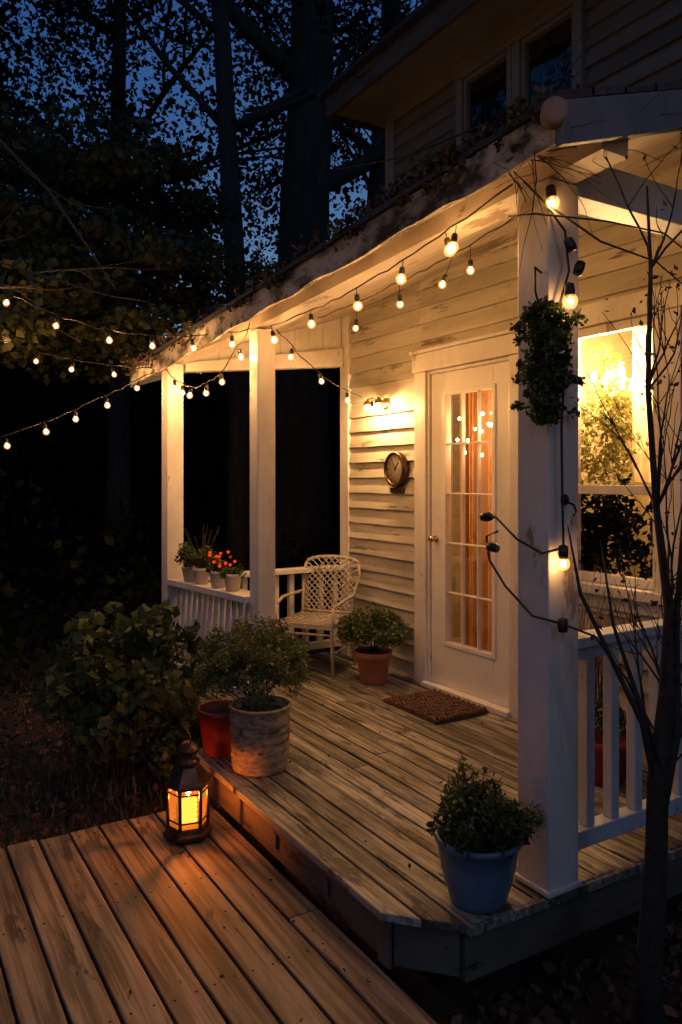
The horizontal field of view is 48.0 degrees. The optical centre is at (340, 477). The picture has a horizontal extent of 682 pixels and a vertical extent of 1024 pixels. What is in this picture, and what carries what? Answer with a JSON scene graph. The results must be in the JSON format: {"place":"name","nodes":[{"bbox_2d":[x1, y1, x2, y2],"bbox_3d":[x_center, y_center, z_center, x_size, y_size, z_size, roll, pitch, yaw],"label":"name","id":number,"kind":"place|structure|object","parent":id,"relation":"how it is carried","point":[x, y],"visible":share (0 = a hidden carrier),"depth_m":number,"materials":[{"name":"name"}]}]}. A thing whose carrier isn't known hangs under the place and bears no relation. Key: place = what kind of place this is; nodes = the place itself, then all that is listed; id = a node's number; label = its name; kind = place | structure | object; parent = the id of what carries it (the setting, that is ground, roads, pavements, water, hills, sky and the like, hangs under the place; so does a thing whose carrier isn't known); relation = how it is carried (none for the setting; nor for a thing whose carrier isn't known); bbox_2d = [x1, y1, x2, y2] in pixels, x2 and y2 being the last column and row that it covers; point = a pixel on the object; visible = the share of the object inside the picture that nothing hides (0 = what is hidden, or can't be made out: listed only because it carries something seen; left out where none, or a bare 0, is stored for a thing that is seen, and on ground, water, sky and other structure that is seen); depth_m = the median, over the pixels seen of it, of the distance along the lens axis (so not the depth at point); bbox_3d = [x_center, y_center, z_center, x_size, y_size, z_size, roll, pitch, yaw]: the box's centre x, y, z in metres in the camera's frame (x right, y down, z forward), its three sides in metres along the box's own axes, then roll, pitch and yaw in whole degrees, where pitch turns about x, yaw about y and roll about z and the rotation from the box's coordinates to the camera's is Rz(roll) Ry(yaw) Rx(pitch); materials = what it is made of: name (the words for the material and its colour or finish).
{"place":"outdoors","nodes":[
{"label":"outdoors","id":0,"kind":"place"},
{"bbox_2d":[0,0,421,373],"label":"sky","id":1,"kind":"structure","parent":0,"point":[147,71],"materials":[{"name":"blue"}]},
{"bbox_2d":[0,527,681,1023],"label":"ground","id":2,"kind":"structure","parent":0,"point":[438,999],"depth_m":2.80,"materials":[{"name":"brown soil"}]},
{"bbox_2d":[0,0,22,112],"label":"oak tree","id":3,"kind":"object","parent":2,"relation":"on","point":[4,7],"visible":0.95,"depth_m":8.19,"materials":[{"name":"green plant"}]},
{"bbox_2d":[0,0,128,242],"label":"oak tree","id":4,"kind":"object","parent":2,"relation":"on","point":[63,35],"visible":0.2,"depth_m":12.14,"materials":[{"name":"green plant"}]},
{"bbox_2d":[0,617,229,848],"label":"grass","id":5,"kind":"structure","parent":2,"relation":"on","point":[67,755],"depth_m":4.15,"materials":[{"name":"green plant"}]},
{"bbox_2d":[30,598,213,780],"bbox_3d":[-1.180,1.196,4.360,0.963,1.021,1.007,0,0,-6],"label":"leafy shrub","id":6,"kind":"object","parent":2,"relation":"on","point":[98,737],"visible":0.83,"depth_m":4.15,"materials":[{"name":"green plant"}]},
{"bbox_2d":[0,100,287,385],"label":"maple tree","id":7,"kind":"object","parent":2,"relation":"on","point":[52,241],"visible":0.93,"depth_m":6.51,"materials":[{"name":"green plant"}]},
{"bbox_2d":[120,636,207,801],"bbox_3d":[-0.911,1.385,4.199,0.711,1.059,0.519,0,0,-60],"label":"leafy shrub","id":8,"kind":"object","parent":2,"relation":"on","point":[164,747],"visible":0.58,"depth_m":4.04,"materials":[{"name":"green plant"}]},
{"bbox_2d":[0,469,339,692],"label":"undergrowth","id":9,"kind":"object","parent":2,"relation":"on","point":[58,581],"visible":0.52,"depth_m":8.37,"materials":[{"name":"green plant"}]},
{"bbox_2d":[0,291,339,530],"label":"background woodland","id":10,"kind":"object","parent":2,"relation":"on","point":[10,476],"visible":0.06,"depth_m":24.86,"materials":[{"name":"plant"}]},
{"bbox_2d":[0,0,381,570],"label":"oak tree","id":11,"kind":"object","parent":2,"relation":"on","point":[118,484],"visible":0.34,"depth_m":14.27,"materials":[{"name":"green plant"}]},
{"bbox_2d":[0,0,421,590],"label":"oak tree","id":12,"kind":"object","parent":2,"relation":"on","point":[228,125],"visible":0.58,"depth_m":9.59,"materials":[{"name":"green plant"}]},
{"bbox_2d":[0,0,424,565],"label":"distant trees","id":13,"kind":"object","parent":2,"relation":"on","point":[60,461],"visible":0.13,"depth_m":16.66,"materials":[{"name":"black plant"}]},
{"bbox_2d":[0,800,436,1023],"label":"wooden deck","id":14,"kind":"structure","parent":2,"relation":"on","point":[154,921],"depth_m":2.51,"materials":[{"name":"brown wood"}]},
{"bbox_2d":[163,732,211,844],"bbox_3d":[-0.650,1.295,3.252,0.203,0.433,0.199,0,0,-32],"label":"candle lantern","id":15,"kind":"object","parent":14,"relation":"on","point":[187,824],"visible":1,"depth_m":3.21,"materials":[{"name":"brown metal"}]},
{"bbox_2d":[9,661,517,1021],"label":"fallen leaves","id":16,"kind":"object","parent":14,"relation":"on","point":[293,922],"visible":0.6,"depth_m":2.63,"materials":[{"name":"brown plant"}]},
{"bbox_2d":[157,0,417,607],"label":"oak tree","id":17,"kind":"object","parent":2,"relation":"on","point":[311,179],"visible":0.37,"depth_m":10.57,"materials":[{"name":"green plant"}]},
{"bbox_2d":[0,138,168,341],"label":"overhanging branch","id":18,"kind":"object","parent":17,"relation":"attached to","point":[21,162],"visible":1,"depth_m":4.13,"materials":[{"name":"brown plant"}]},
{"bbox_2d":[188,0,400,208],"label":"oak tree","id":19,"kind":"object","parent":2,"relation":"on","point":[374,179],"visible":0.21,"depth_m":11.89,"materials":[{"name":"green plant"}]},
{"bbox_2d":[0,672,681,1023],"bbox_3d":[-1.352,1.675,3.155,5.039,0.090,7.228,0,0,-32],"label":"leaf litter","id":20,"kind":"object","parent":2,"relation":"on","point":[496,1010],"visible":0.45,"depth_m":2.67,"materials":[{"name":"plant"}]},
{"bbox_2d":[340,314,350,654],"bbox_3d":[0.048,0.180,5.849,0.060,2.920,0.115,0,0,-32],"label":"corner board","id":21,"kind":"object","parent":2,"relation":"on","point":[345,464],"visible":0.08,"depth_m":5.81,"materials":[{"name":"white paint"}]},
{"bbox_2d":[357,138,476,637],"bbox_3d":[2.114,-0.620,7.176,4.880,4.592,0.030,0,0,-32],"label":"side siding","id":22,"kind":"object","parent":2,"relation":"on","point":[455,521],"depth_m":6.45,"materials":[{"name":"white wood"}]},
{"bbox_2d":[179,651,681,982],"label":"porch deck","id":23,"kind":"structure","parent":2,"relation":"on","point":[382,899],"depth_m":2.97,"materials":[{"name":"brown wood"}]},
{"bbox_2d":[162,364,182,661],"bbox_3d":[-1.137,0.286,5.170,0.131,2.105,0.131,0,0,-32],"label":"porch post","id":24,"kind":"object","parent":23,"relation":"on","point":[172,467],"visible":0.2,"depth_m":5.12,"materials":[{"name":"white wood"}]},
{"bbox_2d":[192,611,312,757],"bbox_3d":[-0.436,1.012,3.795,0.600,0.655,0.623,0,0,-7],"label":"potted plant","id":25,"kind":"object","parent":23,"relation":"on","point":[265,653],"visible":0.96,"depth_m":3.67,"materials":[{"name":"green plant"}]},
{"bbox_2d":[167,565,343,697],"bbox_3d":[-0.339,0.974,5.081,1.394,0.612,1.109,0,0,-32],"label":"porch railing","id":26,"kind":"object","parent":23,"relation":"on","point":[209,608],"visible":0.48,"depth_m":4.92,"materials":[{"name":"white wood"}]},
{"bbox_2d":[174,541,210,581],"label":"potted plant","id":27,"kind":"object","parent":26,"relation":"on","point":[187,571],"visible":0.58,"depth_m":4.93,"materials":[{"name":"green plant"}]},
{"bbox_2d":[180,525,218,583],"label":"potted plant","id":28,"kind":"object","parent":26,"relation":"on","point":[200,575],"visible":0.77,"depth_m":4.84,"materials":[{"name":"green plant"}]},
{"bbox_2d":[205,551,235,587],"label":"potted plant","id":29,"kind":"object","parent":26,"relation":"on","point":[216,568],"visible":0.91,"depth_m":4.64,"materials":[{"name":"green plant"}]},
{"bbox_2d":[220,564,246,590],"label":"potted plant","id":30,"kind":"object","parent":26,"relation":"on","point":[232,577],"visible":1,"depth_m":4.52,"materials":[{"name":"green plant"}]},
{"bbox_2d":[229,693,290,776],"bbox_3d":[-0.374,1.161,3.549,0.288,0.357,0.288,0,0,-32],"label":"planter pot","id":31,"kind":"object","parent":23,"relation":"on","point":[259,732],"visible":1,"depth_m":3.44,"materials":[{"name":"weathered glazed ceramic"},{"name":"soil"}]},
{"bbox_2d":[250,329,274,695],"bbox_3d":[-0.442,0.254,4.307,0.126,2.171,0.126,0,0,-32],"label":"porch post","id":32,"kind":"object","parent":23,"relation":"on","point":[262,472],"visible":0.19,"depth_m":4.26,"materials":[{"name":"white wood"}]},
{"bbox_2d":[275,555,360,679],"bbox_3d":[-0.155,0.953,5.411,0.493,0.775,0.535,0,0,22],"label":"lattice garden chair","id":33,"kind":"object","parent":23,"relation":"on","point":[315,618],"visible":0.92,"depth_m":5.51,"materials":[{"name":"wicker"}]},
{"bbox_2d":[335,602,410,684],"bbox_3d":[0.210,1.081,5.036,0.487,0.518,0.465,0,0,11],"label":"potted plant","id":34,"kind":"object","parent":23,"relation":"on","point":[379,627],"visible":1,"depth_m":4.95,"materials":[{"name":"green plant"}]},
{"bbox_2d":[383,688,488,723],"bbox_3d":[0.546,1.318,4.464,0.394,0.038,0.508,0,0,-32],"label":"door mat","id":35,"kind":"object","parent":23,"relation":"on","point":[434,706],"depth_m":4.40,"materials":[{"name":"brown fabric"}]},
{"bbox_2d":[426,752,544,913],"bbox_3d":[0.452,1.116,2.446,0.352,0.448,0.358,0,0,-32],"label":"potted plant","id":36,"kind":"object","parent":23,"relation":"on","point":[479,838],"visible":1,"depth_m":2.36,"materials":[{"name":"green plant"}]},
{"bbox_2d":[514,178,581,898],"bbox_3d":[0.684,0.191,2.534,0.156,2.297,0.156,0,0,-32],"label":"porch post","id":37,"kind":"object","parent":23,"relation":"on","point":[547,724],"visible":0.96,"depth_m":2.48,"materials":[{"name":"white wood"}]},
{"bbox_2d":[578,619,681,849],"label":"porch railing","id":38,"kind":"object","parent":23,"relation":"on","point":[613,820],"visible":0.56,"depth_m":2.66,"materials":[{"name":"white wood"}]},
{"bbox_2d":[451,637,459,642],"bbox_3d":[2.841,-0.610,3.379,2.120,4.500,7.180,0,0,-32],"label":"room","id":39,"kind":"object","parent":2,"relation":"on","point":[456,639],"visible":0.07,"depth_m":6.36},
{"bbox_2d":[460,389,491,651],"bbox_3d":[0.892,0.340,4.716,0.086,1.900,0.500,0,0,-32],"label":"curtain","id":40,"kind":"object","parent":39,"relation":"hanging from","point":[471,527],"visible":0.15,"depth_m":4.78,"materials":[{"name":"brown fabric"}]},
{"bbox_2d":[385,0,566,201],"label":"corner boards","id":41,"kind":"object","parent":39,"relation":"attached to","point":[446,77],"visible":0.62,"depth_m":5.45,"materials":[{"name":"white wood"}]},
{"bbox_2d":[478,22,571,138],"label":"window panes","id":42,"kind":"object","parent":39,"relation":"attached to","point":[548,55],"visible":0.25,"depth_m":5.04,"materials":[{"name":"glass"}]},
{"bbox_2d":[394,0,681,192],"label":"siding","id":43,"kind":"object","parent":39,"relation":"attached to","point":[647,34],"visible":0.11,"depth_m":4.25,"materials":[{"name":"white wood"}]},
{"bbox_2d":[454,37,513,153],"bbox_3d":[0.962,-2.499,5.112,0.095,0.598,0.576,0,0,-32],"label":"upstairs window","id":44,"kind":"structure","parent":43,"relation":"attached to","point":[464,79],"depth_m":5.23,"materials":[{"name":"glass"}]},
{"bbox_2d":[454,37,513,153],"bbox_3d":[0.962,-2.499,5.112,0.095,0.598,0.576,0,0,-32],"label":"window frame","id":45,"kind":"structure","parent":44,"relation":"in","point":[463,80],"depth_m":5.23,"materials":[{"name":"white wood"}]},
{"bbox_2d":[512,0,586,116],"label":"upstairs window","id":46,"kind":"structure","parent":43,"relation":"attached to","point":[553,19],"depth_m":4.62,"materials":[{"name":"glass"}]},
{"bbox_2d":[512,0,586,116],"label":"window frame","id":47,"kind":"structure","parent":46,"relation":"in","point":[575,9],"depth_m":4.62,"materials":[{"name":"white wood"}]},
{"bbox_2d":[591,366,631,402],"bbox_3d":[1.624,-0.818,4.136,0.535,0.884,0.526,0,0,-32],"label":"chandelier","id":48,"kind":"object","parent":39,"relation":"hanging from","point":[621,374],"visible":0.16,"depth_m":4.14,"materials":[{"name":"gold metal"}]},
{"bbox_2d":[578,340,652,578],"bbox_3d":[1.378,0.030,4.107,0.450,1.499,1.153,0,0,-32],"label":"house plant","id":49,"kind":"object","parent":39,"relation":"in","point":[610,518],"visible":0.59,"depth_m":3.95,"materials":[{"name":"green plant"}]},
{"bbox_2d":[632,327,652,481],"bbox_3d":[1.490,-0.360,3.675,0.054,0.760,0.220,0,0,-32],"label":"sheer curtain","id":50,"kind":"object","parent":39,"relation":"hanging from","point":[641,459],"visible":0.31,"depth_m":3.73,"materials":[{"name":"beige fabric"}]},
{"bbox_2d":[242,131,681,342],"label":"porch roof","id":51,"kind":"structure","parent":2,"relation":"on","point":[658,146],"depth_m":4.09,"materials":[{"name":"white wood"}]},
{"bbox_2d":[165,322,249,396],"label":"string lights","id":52,"kind":"object","parent":51,"relation":"hanging from","point":[220,374],"visible":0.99,"depth_m":4.64,"materials":[{"name":"plastic"}]},
{"bbox_2d":[183,318,342,372],"bbox_3d":[-0.542,-0.971,5.548,1.250,0.501,0.100,0,0,-32],"label":"end header","id":53,"kind":"object","parent":51,"relation":"attached to","point":[317,346],"visible":0.7,"depth_m":5.64,"materials":[{"name":"white paint"}]},
{"bbox_2d":[131,113,554,385],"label":"eave fascia","id":54,"kind":"structure","parent":51,"relation":"attached to","point":[484,171],"depth_m":2.83,"materials":[{"name":"white wood"}]},
{"bbox_2d":[121,62,575,376],"bbox_3d":[-0.425,-0.932,3.883,0.315,0.406,4.232,0,0,-32],"label":"eave debris","id":55,"kind":"object","parent":51,"relation":"attached to","point":[399,202],"visible":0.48,"depth_m":2.84,"materials":[{"name":"brown plant"}]},
{"bbox_2d":[0,339,151,375],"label":"string lights","id":56,"kind":"object","parent":55,"relation":"hanging from","point":[73,364],"visible":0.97,"depth_m":5.14,"materials":[{"name":"plastic"}]},
{"bbox_2d":[0,372,152,447],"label":"string lights","id":57,"kind":"object","parent":55,"relation":"hanging from","point":[6,441],"visible":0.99,"depth_m":4.96,"materials":[{"name":"plastic"}]},
{"bbox_2d":[1,288,249,349],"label":"string lights","id":58,"kind":"object","parent":55,"relation":"hanging from","point":[108,335],"visible":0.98,"depth_m":4.38,"materials":[{"name":"plastic"}]},
{"bbox_2d":[540,96,568,129],"bbox_3d":[0.587,-1.005,2.111,0.073,0.073,0.055,0,0,12],"label":"gutter end","id":59,"kind":"object","parent":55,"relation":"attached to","point":[554,112],"visible":0.97,"depth_m":2.09,"materials":[{"name":"paint"}]},
{"bbox_2d":[177,85,558,339],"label":"eave sprouts","id":60,"kind":"object","parent":51,"relation":"on","point":[432,157],"visible":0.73,"depth_m":2.51,"materials":[{"name":"green plant"}]},
{"bbox_2d":[251,184,512,341],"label":"string lights","id":61,"kind":"object","parent":51,"relation":"hanging from","point":[448,241],"visible":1,"depth_m":3.00,"materials":[{"name":"plastic"}]},
{"bbox_2d":[151,138,627,375],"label":"front beam","id":62,"kind":"structure","parent":51,"relation":"on","point":[383,258],"depth_m":2.97,"materials":[{"name":"paint"}]},
{"bbox_2d":[276,329,383,409],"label":"string lights","id":63,"kind":"object","parent":62,"relation":"hanging from","point":[291,352],"visible":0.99,"depth_m":4.67,"materials":[{"name":"plastic"}]},
{"bbox_2d":[339,17,681,283],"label":"dry vine","id":64,"kind":"object","parent":62,"relation":"on","point":[540,157],"visible":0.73,"depth_m":2.38,"materials":[{"name":"brown plant"}]},
{"bbox_2d":[130,89,681,387],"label":"rake boards","id":65,"kind":"object","parent":51,"relation":"attached to","point":[623,116],"visible":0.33,"depth_m":2.23,"materials":[{"name":"paint"}]},
{"bbox_2d":[129,81,681,370],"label":"shingles","id":66,"kind":"object","parent":65,"relation":"on","point":[520,119],"visible":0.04,"depth_m":2.46,"materials":[{"name":"wood"}]},
{"bbox_2d":[317,217,514,329],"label":"string lights","id":67,"kind":"object","parent":51,"relation":"hanging from","point":[445,276],"visible":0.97,"depth_m":3.66,"materials":[{"name":"plastic"}]},
{"bbox_2d":[420,680,510,716],"bbox_3d":[0.765,1.326,4.644,0.110,0.028,0.790,0,0,-32],"label":"threshold","id":68,"kind":"object","parent":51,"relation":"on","point":[494,708],"visible":0.65,"depth_m":4.58,"materials":[{"name":"paint"}]},
{"bbox_2d":[509,266,588,426],"bbox_3d":[0.651,-0.415,2.414,0.230,0.514,0.236,0,0,-32],"label":"hanging ivy","id":69,"kind":"object","parent":51,"relation":"hanging from","point":[549,338],"visible":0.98,"depth_m":2.38,"materials":[{"name":"green plant"}]},
{"bbox_2d":[480,180,653,729],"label":"string lights","id":70,"kind":"object","parent":51,"relation":"hanging from","point":[568,291],"visible":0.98,"depth_m":2.42,"materials":[{"name":"plastic"}]},
{"bbox_2d":[560,494,576,515],"bbox_3d":[0.735,0.087,2.451,0.036,0.070,0.053,0,0,-32],"label":"iron hook","id":71,"kind":"object","parent":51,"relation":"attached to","point":[566,499],"visible":0.88,"depth_m":2.46,"materials":[{"name":"black metal"}]},
{"bbox_2d":[573,167,681,240],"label":"side beam","id":72,"kind":"structure","parent":51,"relation":"attached to","point":[596,203],"depth_m":2.69,"materials":[{"name":"paint"}]},
{"bbox_2d":[349,163,681,765],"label":"front siding","id":73,"kind":"object","parent":2,"relation":"on","point":[388,335],"visible":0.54,"depth_m":5.16,"materials":[{"name":"paint"}]},
{"bbox_2d":[363,396,389,409],"bbox_3d":[0.256,-0.521,5.346,0.143,0.090,0.208,0,0,-32],"label":"wall sconce","id":74,"kind":"object","parent":73,"relation":"attached to","point":[385,403],"depth_m":5.35,"materials":[{"name":"gold metal"}]},
{"bbox_2d":[384,451,408,492],"bbox_3d":[0.376,-0.041,5.232,0.057,0.282,0.244,0,0,-32],"label":"wall clock","id":75,"kind":"object","parent":73,"relation":"attached to","point":[396,468],"depth_m":5.22,"materials":[{"name":"brown metal"}]},
{"bbox_2d":[409,329,517,718],"bbox_3d":[0.774,0.253,4.652,0.127,2.175,1.065,0,0,-32],"label":"door frame","id":76,"kind":"structure","parent":73,"relation":"attached to","point":[482,350],"depth_m":4.95,"materials":[{"name":"white paint"}]},
{"bbox_2d":[432,361,508,707],"bbox_3d":[0.785,0.323,4.657,0.053,1.975,0.710,0,0,-32],"label":"door leaf","id":77,"kind":"object","parent":76,"relation":"attached to","point":[478,671],"visible":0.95,"depth_m":4.63,"materials":[{"name":"paint"}]},
{"bbox_2d":[578,281,681,618],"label":"sash window","id":78,"kind":"structure","parent":73,"relation":"attached to","point":[618,315],"depth_m":3.54,"materials":[{"name":"white paint"}]},
{"bbox_2d":[578,281,681,618],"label":"window frame","id":79,"kind":"structure","parent":78,"relation":"in","point":[619,308],"depth_m":3.54,"materials":[{"name":"white paint"}]},
{"bbox_2d":[567,83,681,1023],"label":"bare shrub","id":80,"kind":"object","parent":2,"relation":"on","point":[661,742],"visible":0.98,"depth_m":2.24,"materials":[{"name":"brown plant"}]},
{"bbox_2d":[326,0,480,134],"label":"fascia","id":81,"kind":"structure","parent":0,"point":[434,22],"depth_m":5.32,"materials":[{"name":"white wood"}]},
{"bbox_2d":[336,0,544,127],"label":"soffit","id":82,"kind":"structure","parent":81,"relation":"attached to","point":[473,28],"depth_m":5.27,"materials":[{"name":"white wood"}]},
{"bbox_2d":[316,0,571,137],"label":"exterior trim","id":83,"kind":"structure","parent":81,"relation":"on","point":[413,17],"depth_m":5.48,"materials":[{"name":"wood"}]},
{"bbox_2d":[595,694,625,785],"bbox_3d":[1.170,1.154,3.425,0.260,0.372,0.298,0,0,38],"label":"potted plant","id":84,"kind":"object","parent":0,"point":[599,747],"visible":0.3,"depth_m":3.33,"materials":[{"name":"green plant"}]},
{"bbox_2d":[578,561,650,729],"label":"ornamental grass","id":85,"kind":"object","parent":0,"point":[598,664],"depth_m":3.58,"materials":[{"name":"plant"}]},
{"bbox_2d":[581,330,652,578],"bbox_3d":[3.300,0.040,2.593,2.060,2.600,5.360,0,0,-32],"label":"room partition","id":86,"kind":"object","parent":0,"point":[590,362],"visible":0.07,"depth_m":4.68,"materials":[{"name":"beige paint"}]}
]}

